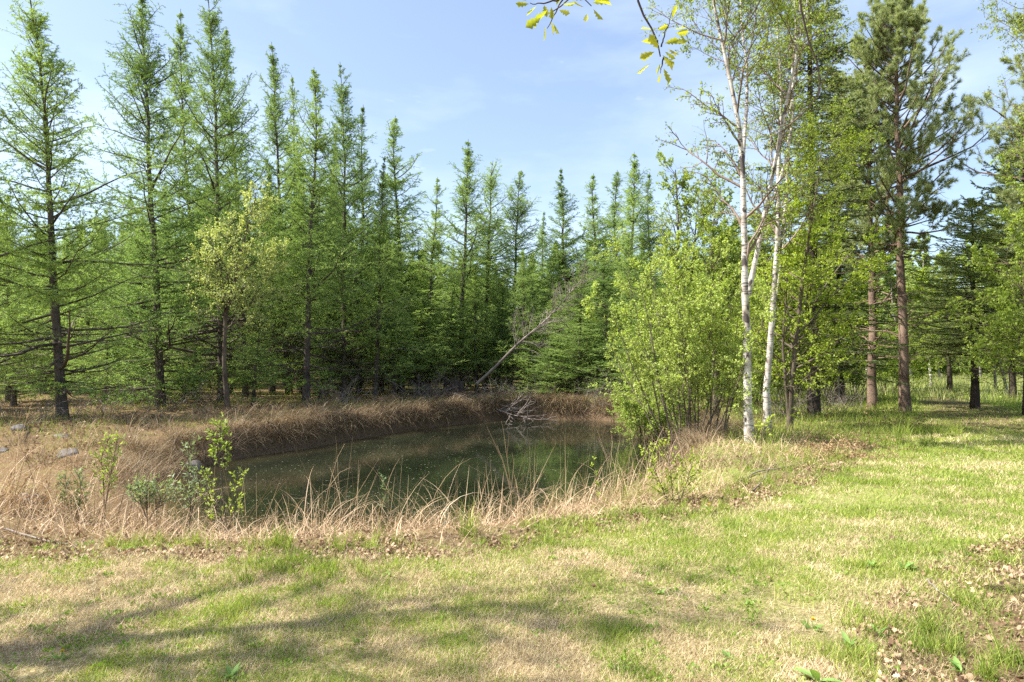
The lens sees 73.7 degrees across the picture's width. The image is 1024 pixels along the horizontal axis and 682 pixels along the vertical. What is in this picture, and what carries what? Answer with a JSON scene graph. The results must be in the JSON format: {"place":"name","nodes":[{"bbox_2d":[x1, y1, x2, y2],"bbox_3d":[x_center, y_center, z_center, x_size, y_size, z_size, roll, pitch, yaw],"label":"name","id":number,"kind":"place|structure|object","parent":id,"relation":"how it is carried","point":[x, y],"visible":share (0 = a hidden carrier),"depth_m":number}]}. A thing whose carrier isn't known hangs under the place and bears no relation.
{"place":"outdoors","nodes":[
{"label":"outdoors","id":0,"kind":"place"},
{"bbox_2d":[138,419,684,536],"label":"pond water","id":1,"kind":"structure","parent":0,"point":[394,451],"depth_m":13.24},
{"bbox_2d":[0,372,1023,681],"bbox_3d":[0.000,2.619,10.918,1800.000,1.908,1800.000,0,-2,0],"label":"ground","id":2,"kind":"structure","parent":0,"point":[324,438],"depth_m":5.26},
{"bbox_2d":[0,321,49,399],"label":"young larch","id":3,"kind":"object","parent":2,"relation":"on","point":[10,371],"visible":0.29,"depth_m":21.30},
{"bbox_2d":[0,307,69,405],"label":"young larch","id":4,"kind":"object","parent":2,"relation":"on","point":[14,394],"visible":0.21,"depth_m":23.97},
{"bbox_2d":[0,454,82,510],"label":"dead bracken","id":5,"kind":"object","parent":2,"relation":"on","point":[41,497],"visible":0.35,"depth_m":8.25},
{"bbox_2d":[0,194,85,401],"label":"larch tree","id":6,"kind":"object","parent":2,"relation":"on","point":[6,386],"visible":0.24,"depth_m":26.13},
{"bbox_2d":[2,214,93,393],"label":"larch tree","id":7,"kind":"object","parent":2,"relation":"on","point":[35,270],"visible":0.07,"depth_m":32.97},
{"bbox_2d":[0,381,99,423],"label":"dead brush","id":8,"kind":"object","parent":2,"relation":"on","point":[49,411],"visible":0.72,"depth_m":16.81},
{"bbox_2d":[21,223,85,392],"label":"larch tree","id":9,"kind":"object","parent":2,"relation":"on","point":[47,330],"visible":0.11,"depth_m":32.77},
{"bbox_2d":[0,110,118,405],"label":"larch tree","id":10,"kind":"object","parent":2,"relation":"on","point":[30,313],"visible":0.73,"depth_m":17.64},
{"bbox_2d":[55,466,93,518],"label":"sapling","id":11,"kind":"object","parent":2,"relation":"on","point":[78,489],"visible":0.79,"depth_m":7.93},
{"bbox_2d":[28,223,147,398],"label":"larch tree","id":12,"kind":"object","parent":2,"relation":"on","point":[88,321],"visible":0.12,"depth_m":28.85},
{"bbox_2d":[36,210,139,388],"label":"larch tree","id":13,"kind":"object","parent":2,"relation":"on","point":[107,245],"visible":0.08,"depth_m":32.66},
{"bbox_2d":[53,382,141,415],"bbox_3d":[-12.345,1.699,20.078,2.540,1.457,3.334,0,-2,-7],"label":"dead brush","id":14,"kind":"object","parent":2,"relation":"on","point":[81,407],"visible":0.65,"depth_m":19.89},
{"bbox_2d":[0,0,209,416],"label":"larch tree","id":15,"kind":"object","parent":2,"relation":"on","point":[52,263],"visible":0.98,"depth_m":18.19},
{"bbox_2d":[88,430,127,523],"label":"sapling","id":16,"kind":"object","parent":2,"relation":"on","point":[103,450],"visible":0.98,"depth_m":7.95},
{"bbox_2d":[46,318,195,402],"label":"young larch","id":17,"kind":"object","parent":2,"relation":"on","point":[116,354],"visible":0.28,"depth_m":24.94},
{"bbox_2d":[73,298,182,396],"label":"young larch","id":18,"kind":"object","parent":2,"relation":"on","point":[145,350],"visible":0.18,"depth_m":26.95},
{"bbox_2d":[8,0,257,408],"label":"larch tree","id":19,"kind":"object","parent":2,"relation":"on","point":[143,68],"visible":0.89,"depth_m":22.37},
{"bbox_2d":[86,209,206,391],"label":"larch tree","id":20,"kind":"object","parent":2,"relation":"on","point":[140,281],"visible":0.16,"depth_m":31.32},
{"bbox_2d":[112,470,184,531],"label":"sapling","id":21,"kind":"object","parent":2,"relation":"on","point":[140,484],"visible":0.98,"depth_m":7.53},
{"bbox_2d":[121,370,213,413],"bbox_3d":[-10.798,1.655,21.306,2.838,1.629,3.726,1,-2,-22],"label":"dead brush","id":22,"kind":"object","parent":2,"relation":"on","point":[149,402],"visible":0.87,"depth_m":21.39},
{"bbox_2d":[127,321,232,403],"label":"young larch","id":23,"kind":"object","parent":2,"relation":"on","point":[186,353],"visible":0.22,"depth_m":25.34},
{"bbox_2d":[104,9,279,396],"bbox_3d":[-13.052,-5.532,28.400,5.924,16.538,6.605,-4,-2,38],"label":"larch tree","id":24,"kind":"object","parent":2,"relation":"on","point":[180,32],"visible":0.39,"depth_m":28.04},
{"bbox_2d":[177,433,209,534],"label":"sapling","id":25,"kind":"object","parent":2,"relation":"on","point":[191,489],"visible":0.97,"depth_m":7.74},
{"bbox_2d":[75,0,313,402],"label":"larch tree","id":26,"kind":"object","parent":2,"relation":"on","point":[220,136],"visible":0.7,"depth_m":25.41},
{"bbox_2d":[204,411,231,532],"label":"sapling","id":27,"kind":"object","parent":2,"relation":"on","point":[221,436],"visible":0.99,"depth_m":7.36},
{"bbox_2d":[196,466,248,535],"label":"sapling","id":28,"kind":"object","parent":2,"relation":"on","point":[232,489],"visible":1,"depth_m":7.24},
{"bbox_2d":[170,29,292,396],"bbox_3d":[-12.156,-5.518,30.643,6.332,16.688,5.412,0,-3,-42],"label":"larch tree","id":29,"kind":"object","parent":2,"relation":"on","point":[239,94],"visible":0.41,"depth_m":30.09},
{"bbox_2d":[180,176,305,409],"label":"pale leafed tree","id":30,"kind":"object","parent":2,"relation":"on","point":[234,265],"visible":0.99,"depth_m":21.21},
{"bbox_2d":[210,301,299,407],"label":"larch tree","id":31,"kind":"object","parent":2,"relation":"on","point":[256,360],"visible":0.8,"depth_m":22.37},
{"bbox_2d":[205,42,352,394],"bbox_3d":[-11.598,-5.834,33.466,7.229,17.669,6.483,-5,-2,30],"label":"larch tree","id":32,"kind":"object","parent":2,"relation":"on","point":[275,114],"visible":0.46,"depth_m":33.01},
{"bbox_2d":[229,165,331,394],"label":"larch tree","id":33,"kind":"object","parent":2,"relation":"on","point":[270,178],"visible":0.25,"depth_m":32.45},
{"bbox_2d":[256,75,340,389],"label":"larch tree","id":34,"kind":"object","parent":2,"relation":"on","point":[291,106],"visible":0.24,"depth_m":38.31},
{"bbox_2d":[249,189,347,392],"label":"larch tree","id":35,"kind":"object","parent":2,"relation":"on","point":[304,197],"visible":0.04,"depth_m":34.30},
{"bbox_2d":[238,67,398,402],"bbox_3d":[-7.057,-3.963,24.970,5.669,12.987,6.633,0,-2,4],"label":"larch tree","id":36,"kind":"object","parent":2,"relation":"on","point":[320,145],"visible":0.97,"depth_m":25.12},
{"bbox_2d":[272,134,374,395],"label":"larch tree","id":37,"kind":"object","parent":2,"relation":"on","point":[316,314],"visible":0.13,"depth_m":30.95},
{"bbox_2d":[243,65,413,399],"bbox_3d":[-7.207,-4.449,27.696,7.590,14.204,6.801,1,-2,-24],"label":"larch tree","id":38,"kind":"object","parent":2,"relation":"on","point":[347,124],"visible":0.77,"depth_m":27.87},
{"bbox_2d":[283,316,373,399],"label":"young larch","id":39,"kind":"object","parent":2,"relation":"on","point":[321,363],"visible":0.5,"depth_m":27.50},
{"bbox_2d":[276,206,380,390],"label":"larch tree","id":40,"kind":"object","parent":2,"relation":"on","point":[349,380],"visible":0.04,"depth_m":33.92},
{"bbox_2d":[305,366,372,404],"bbox_3d":[-6.005,1.589,24.006,2.562,1.583,3.057,1,-2,-30],"label":"dead brush","id":41,"kind":"object","parent":2,"relation":"on","point":[343,399],"visible":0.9,"depth_m":23.88},
{"bbox_2d":[313,106,415,393],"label":"larch tree","id":42,"kind":"object","parent":2,"relation":"on","point":[363,157],"visible":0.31,"depth_m":33.08},
{"bbox_2d":[330,156,430,398],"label":"larch tree","id":43,"kind":"object","parent":2,"relation":"on","point":[386,275],"visible":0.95,"depth_m":27.86},
{"bbox_2d":[353,280,438,395],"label":"young larch","id":44,"kind":"object","parent":2,"relation":"on","point":[393,362],"visible":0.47,"depth_m":29.29},
{"bbox_2d":[338,116,456,393],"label":"larch tree","id":45,"kind":"object","parent":2,"relation":"on","point":[396,184],"visible":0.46,"depth_m":33.85},
{"bbox_2d":[348,240,448,394],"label":"larch tree","id":46,"kind":"object","parent":2,"relation":"on","point":[381,383],"visible":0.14,"depth_m":31.73},
{"bbox_2d":[366,296,468,395],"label":"young larch","id":47,"kind":"object","parent":2,"relation":"on","point":[422,323],"visible":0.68,"depth_m":30.78},
{"bbox_2d":[388,241,457,386],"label":"larch tree","id":48,"kind":"object","parent":2,"relation":"on","point":[418,257],"visible":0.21,"depth_m":34.11},
{"bbox_2d":[379,364,474,400],"bbox_3d":[-3.714,1.794,27.122,3.137,1.800,4.118,1,-2,-37],"label":"dead brush","id":49,"kind":"object","parent":2,"relation":"on","point":[427,395],"visible":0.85,"depth_m":26.86},
{"bbox_2d":[0,403,866,554],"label":"dry reeds","id":50,"kind":"object","parent":2,"relation":"on","point":[128,516],"visible":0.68,"depth_m":7.82},
{"bbox_2d":[398,177,480,394],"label":"larch tree","id":51,"kind":"object","parent":2,"relation":"on","point":[437,245],"visible":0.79,"depth_m":31.92},
{"bbox_2d":[408,291,492,390],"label":"young larch","id":52,"kind":"object","parent":2,"relation":"on","point":[458,359],"visible":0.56,"depth_m":32.83},
{"bbox_2d":[434,364,475,398],"bbox_3d":[-2.415,1.750,28.863,2.028,1.640,1.802,0,-2,0],"label":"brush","id":53,"kind":"object","parent":2,"relation":"on","point":[456,382],"visible":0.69,"depth_m":28.83},
{"bbox_2d":[410,141,528,390],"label":"larch tree","id":54,"kind":"object","parent":2,"relation":"on","point":[464,191],"visible":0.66,"depth_m":35.76},
{"bbox_2d":[408,157,547,391],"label":"larch tree","id":55,"kind":"object","parent":2,"relation":"on","point":[491,184],"visible":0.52,"depth_m":37.01},
{"bbox_2d":[440,271,515,393],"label":"larch tree","id":56,"kind":"object","parent":2,"relation":"on","point":[475,292],"visible":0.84,"depth_m":33.37},
{"bbox_2d":[458,295,532,392],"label":"young larch","id":57,"kind":"object","parent":2,"relation":"on","point":[501,328],"visible":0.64,"depth_m":33.89},
{"bbox_2d":[453,382,558,424],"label":"fallen dead tree","id":58,"kind":"object","parent":2,"relation":"on","point":[511,409],"visible":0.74,"depth_m":25.17},
{"bbox_2d":[0,384,1017,507],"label":"bank thatch","id":59,"kind":"object","parent":2,"relation":"on","point":[309,415],"visible":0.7,"depth_m":16.66},
{"bbox_2d":[476,259,606,384],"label":"leaning dead tree","id":60,"kind":"object","parent":59,"relation":"on","point":[481,379],"visible":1,"depth_m":27.05},
{"bbox_2d":[451,171,567,390],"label":"larch tree","id":61,"kind":"object","parent":2,"relation":"on","point":[523,211],"visible":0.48,"depth_m":37.92},
{"bbox_2d":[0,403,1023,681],"bbox_3d":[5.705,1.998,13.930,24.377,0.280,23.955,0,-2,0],"label":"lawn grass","id":62,"kind":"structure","parent":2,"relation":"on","point":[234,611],"depth_m":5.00},
{"bbox_2d":[0,406,1023,681],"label":"dry lawn grass","id":63,"kind":"structure","parent":2,"relation":"on","point":[118,606],"depth_m":4.46},
{"bbox_2d":[0,380,1023,681],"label":"tall grass","id":64,"kind":"structure","parent":2,"relation":"on","point":[996,660],"depth_m":6.13},
{"bbox_2d":[0,393,1023,681],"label":"leaf litter","id":65,"kind":"object","parent":2,"relation":"on","point":[694,503],"visible":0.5,"depth_m":5.90},
{"bbox_2d":[0,448,1023,681],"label":"lawn weeds","id":66,"kind":"object","parent":2,"relation":"on","point":[434,605],"visible":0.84,"depth_m":4.35},
{"bbox_2d":[470,256,561,394],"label":"larch tree","id":67,"kind":"object","parent":2,"relation":"on","point":[524,284],"visible":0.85,"depth_m":32.23},
{"bbox_2d":[485,305,583,393],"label":"young larch","id":68,"kind":"object","parent":2,"relation":"on","point":[528,324],"visible":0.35,"depth_m":32.69},
{"bbox_2d":[512,212,572,378],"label":"larch tree","id":69,"kind":"object","parent":2,"relation":"on","point":[542,235],"visible":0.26,"depth_m":47.17},
{"bbox_2d":[509,340,590,394],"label":"young larch","id":70,"kind":"object","parent":2,"relation":"on","point":[544,380],"visible":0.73,"depth_m":30.88},
{"bbox_2d":[530,283,588,393],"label":"larch tree","id":71,"kind":"object","parent":2,"relation":"on","point":[556,318],"visible":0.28,"depth_m":34.34},
{"bbox_2d":[518,249,604,389],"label":"larch tree","id":72,"kind":"object","parent":2,"relation":"on","point":[563,290],"visible":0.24,"depth_m":36.71},
{"bbox_2d":[506,169,620,388],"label":"larch tree","id":73,"kind":"object","parent":2,"relation":"on","point":[563,243],"visible":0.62,"depth_m":36.81},
{"bbox_2d":[521,276,622,396],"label":"larch tree","id":74,"kind":"object","parent":2,"relation":"on","point":[580,346],"visible":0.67,"depth_m":30.14},
{"bbox_2d":[535,173,636,385],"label":"larch tree","id":75,"kind":"object","parent":2,"relation":"on","point":[593,214],"visible":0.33,"depth_m":38.09},
{"bbox_2d":[560,241,620,388],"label":"larch tree","id":76,"kind":"object","parent":2,"relation":"on","point":[595,268],"visible":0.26,"depth_m":32.45},
{"bbox_2d":[523,258,674,393],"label":"larch tree","id":77,"kind":"object","parent":2,"relation":"on","point":[605,287],"visible":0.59,"depth_m":29.87},
{"bbox_2d":[575,171,662,386],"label":"larch tree","id":78,"kind":"object","parent":2,"relation":"on","point":[617,183],"visible":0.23,"depth_m":43.59},
{"bbox_2d":[589,295,669,391],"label":"young larch","id":79,"kind":"object","parent":2,"relation":"on","point":[616,374],"visible":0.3,"depth_m":26.97},
{"bbox_2d":[588,234,674,390],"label":"larch tree","id":80,"kind":"object","parent":2,"relation":"on","point":[629,252],"visible":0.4,"depth_m":32.22},
{"bbox_2d":[582,154,684,383],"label":"larch tree","id":81,"kind":"object","parent":2,"relation":"on","point":[631,200],"visible":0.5,"depth_m":41.01},
{"bbox_2d":[613,173,673,344],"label":"larch tree","id":82,"kind":"object","parent":2,"relation":"on","point":[648,184],"visible":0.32,"depth_m":42.12},
{"bbox_2d":[603,356,709,441],"bbox_3d":[4.058,1.801,18.825,2.935,3.045,3.139,0,-2,0],"label":"willow bush","id":83,"kind":"object","parent":2,"relation":"on","point":[638,414],"visible":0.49,"depth_m":18.57},
{"bbox_2d":[516,0,819,97],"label":"oak tree","id":84,"kind":"object","parent":2,"relation":"on","point":[651,40],"visible":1,"depth_m":2.34},
{"bbox_2d":[638,431,705,501],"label":"shrub","id":85,"kind":"object","parent":2,"relation":"on","point":[670,475],"visible":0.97,"depth_m":7.94},
{"bbox_2d":[581,227,779,461],"bbox_3d":[3.352,0.017,14.144,3.900,4.987,4.888,0,-2,0],"label":"willow bush","id":86,"kind":"object","parent":2,"relation":"on","point":[683,337],"visible":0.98,"depth_m":13.55},
{"bbox_2d":[639,151,725,430],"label":"poplar tree","id":87,"kind":"object","parent":2,"relation":"on","point":[687,201],"visible":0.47,"depth_m":20.56},
{"bbox_2d":[684,167,761,417],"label":"poplar tree","id":88,"kind":"object","parent":2,"relation":"on","point":[711,230],"visible":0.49,"depth_m":18.92},
{"bbox_2d":[682,291,803,407],"bbox_3d":[8.168,0.160,25.068,4.571,4.718,3.130,1,-2,-23],"label":"leafy thicket","id":89,"kind":"object","parent":2,"relation":"on","point":[760,380],"visible":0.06,"depth_m":24.65},
{"bbox_2d":[639,0,867,442],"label":"birch tree","id":90,"kind":"object","parent":2,"relation":"on","point":[772,10],"visible":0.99,"depth_m":12.76},
{"bbox_2d":[748,211,792,363],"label":"alder tree","id":91,"kind":"object","parent":2,"relation":"on","point":[753,226],"visible":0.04,"depth_m":29.34},
{"bbox_2d":[731,381,848,423],"bbox_3d":[7.520,1.556,19.030,3.210,1.662,2.690,0,-2,1],"label":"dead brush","id":92,"kind":"object","parent":2,"relation":"on","point":[780,406],"visible":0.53,"depth_m":18.81},
{"bbox_2d":[708,0,885,431],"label":"birch tree","id":93,"kind":"object","parent":2,"relation":"on","point":[770,343],"visible":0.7,"depth_m":15.28},
{"bbox_2d":[752,313,857,404],"bbox_3d":[10.808,0.426,25.442,3.975,4.103,2.722,-1,-2,30],"label":"leafy thicket","id":94,"kind":"object","parent":2,"relation":"on","point":[781,383],"visible":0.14,"depth_m":25.65},
{"bbox_2d":[732,112,895,427],"bbox_3d":[7.413,-1.569,16.147,4.469,7.519,4.434,0,-2,0],"label":"hornbeam tree","id":95,"kind":"object","parent":2,"relation":"on","point":[793,259],"visible":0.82,"depth_m":16.20},
{"bbox_2d":[761,367,875,413],"bbox_3d":[9.993,1.734,22.029,4.314,1.886,3.286,0,-2,-6],"label":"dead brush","id":96,"kind":"object","parent":2,"relation":"on","point":[826,394],"visible":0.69,"depth_m":22.11},
{"bbox_2d":[726,0,915,417],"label":"fir tree","id":97,"kind":"object","parent":2,"relation":"on","point":[815,404],"visible":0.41,"depth_m":20.29},
{"bbox_2d":[783,212,865,404],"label":"birch tree","id":98,"kind":"object","parent":2,"relation":"on","point":[836,345],"visible":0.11,"depth_m":25.99},
{"bbox_2d":[790,306,884,399],"bbox_3d":[14.001,0.145,29.064,4.770,4.924,3.266,1,-2,-32],"label":"leafy thicket","id":99,"kind":"object","parent":2,"relation":"on","point":[846,380],"visible":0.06,"depth_m":29.02},
{"bbox_2d":[764,434,912,460],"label":"dead bracken","id":100,"kind":"object","parent":2,"relation":"on","point":[853,455],"visible":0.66,"depth_m":11.30},
{"bbox_2d":[788,70,914,401],"bbox_3d":[13.078,-4.076,27.173,5.609,13.588,5.273,1,-2,-25],"label":"fir tree","id":101,"kind":"object","parent":2,"relation":"on","point":[858,330],"visible":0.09,"depth_m":26.74},
{"bbox_2d":[791,406,919,455],"bbox_3d":[6.085,1.594,12.175,2.404,0.823,1.665,0,-2,0],"label":"dead bracken","id":102,"kind":"object","parent":2,"relation":"on","point":[865,446],"visible":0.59,"depth_m":12.40},
{"bbox_2d":[802,34,936,409],"bbox_3d":[12.586,-4.083,23.752,4.806,13.472,4.357,1,-2,-36],"label":"pine tree","id":103,"kind":"object","parent":2,"relation":"on","point":[872,396],"visible":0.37,"depth_m":23.24},
{"bbox_2d":[827,309,911,397],"bbox_3d":[15.747,0.346,29.893,4.372,4.513,2.994,1,-2,-19],"label":"leafy thicket","id":104,"kind":"object","parent":2,"relation":"on","point":[892,337],"visible":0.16,"depth_m":29.80},
{"bbox_2d":[830,405,946,427],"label":"dead bracken","id":105,"kind":"object","parent":2,"relation":"on","point":[918,424],"visible":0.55,"depth_m":17.06},
{"bbox_2d":[760,372,1022,404],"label":"meadow grass","id":106,"kind":"structure","parent":2,"relation":"on","point":[942,382],"depth_m":36.26},
{"bbox_2d":[858,237,926,386],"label":"alder tree","id":107,"kind":"object","parent":2,"relation":"on","point":[891,274],"visible":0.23,"depth_m":37.66},
{"bbox_2d":[849,294,969,394],"bbox_3d":[18.758,0.116,32.366,5.167,5.334,3.538,-1,-2,21],"label":"leafy thicket","id":108,"kind":"object","parent":2,"relation":"on","point":[916,367],"visible":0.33,"depth_m":32.19},
{"bbox_2d":[825,0,1011,411],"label":"pine tree","id":109,"kind":"object","parent":2,"relation":"on","point":[905,20],"visible":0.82,"depth_m":22.12},
{"bbox_2d":[905,231,937,386],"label":"birch tree","id":110,"kind":"object","parent":2,"relation":"on","point":[926,260],"visible":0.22,"depth_m":46.01},
{"bbox_2d":[906,254,963,389],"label":"alder tree","id":111,"kind":"object","parent":2,"relation":"on","point":[918,297],"visible":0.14,"depth_m":39.16},
{"bbox_2d":[907,247,996,392],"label":"spruce tree","id":112,"kind":"object","parent":2,"relation":"on","point":[949,373],"visible":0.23,"depth_m":35.99},
{"bbox_2d":[933,351,970,376],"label":"woodland shrub","id":113,"kind":"object","parent":2,"relation":"on","point":[957,370],"visible":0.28,"depth_m":70.59},
{"bbox_2d":[883,197,1021,408],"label":"spruce tree","id":114,"kind":"object","parent":2,"relation":"on","point":[974,402],"visible":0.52,"depth_m":23.89},
{"bbox_2d":[910,129,1023,416],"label":"spruce tree","id":115,"kind":"object","parent":2,"relation":"on","point":[989,237],"visible":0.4,"depth_m":21.51},
{"bbox_2d":[928,153,1023,398],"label":"tree","id":116,"kind":"object","parent":2,"relation":"on","point":[1006,320],"visible":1,"depth_m":15.70},
{"bbox_2d":[942,174,1021,399],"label":"spruce tree","id":117,"kind":"object","parent":2,"relation":"on","point":[1012,383],"visible":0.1,"depth_m":30.96},
{"bbox_2d":[946,10,1023,353],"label":"pine tree","id":118,"kind":"object","parent":2,"relation":"on","point":[1013,196],"visible":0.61,"depth_m":20.10},
{"bbox_2d":[969,0,1023,207],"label":"birch tree","id":119,"kind":"object","parent":2,"relation":"on","point":[1018,31],"visible":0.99,"depth_m":15.72},
{"bbox_2d":[0,0,1023,303],"label":"sky","id":120,"kind":"structure","parent":0,"point":[575,100]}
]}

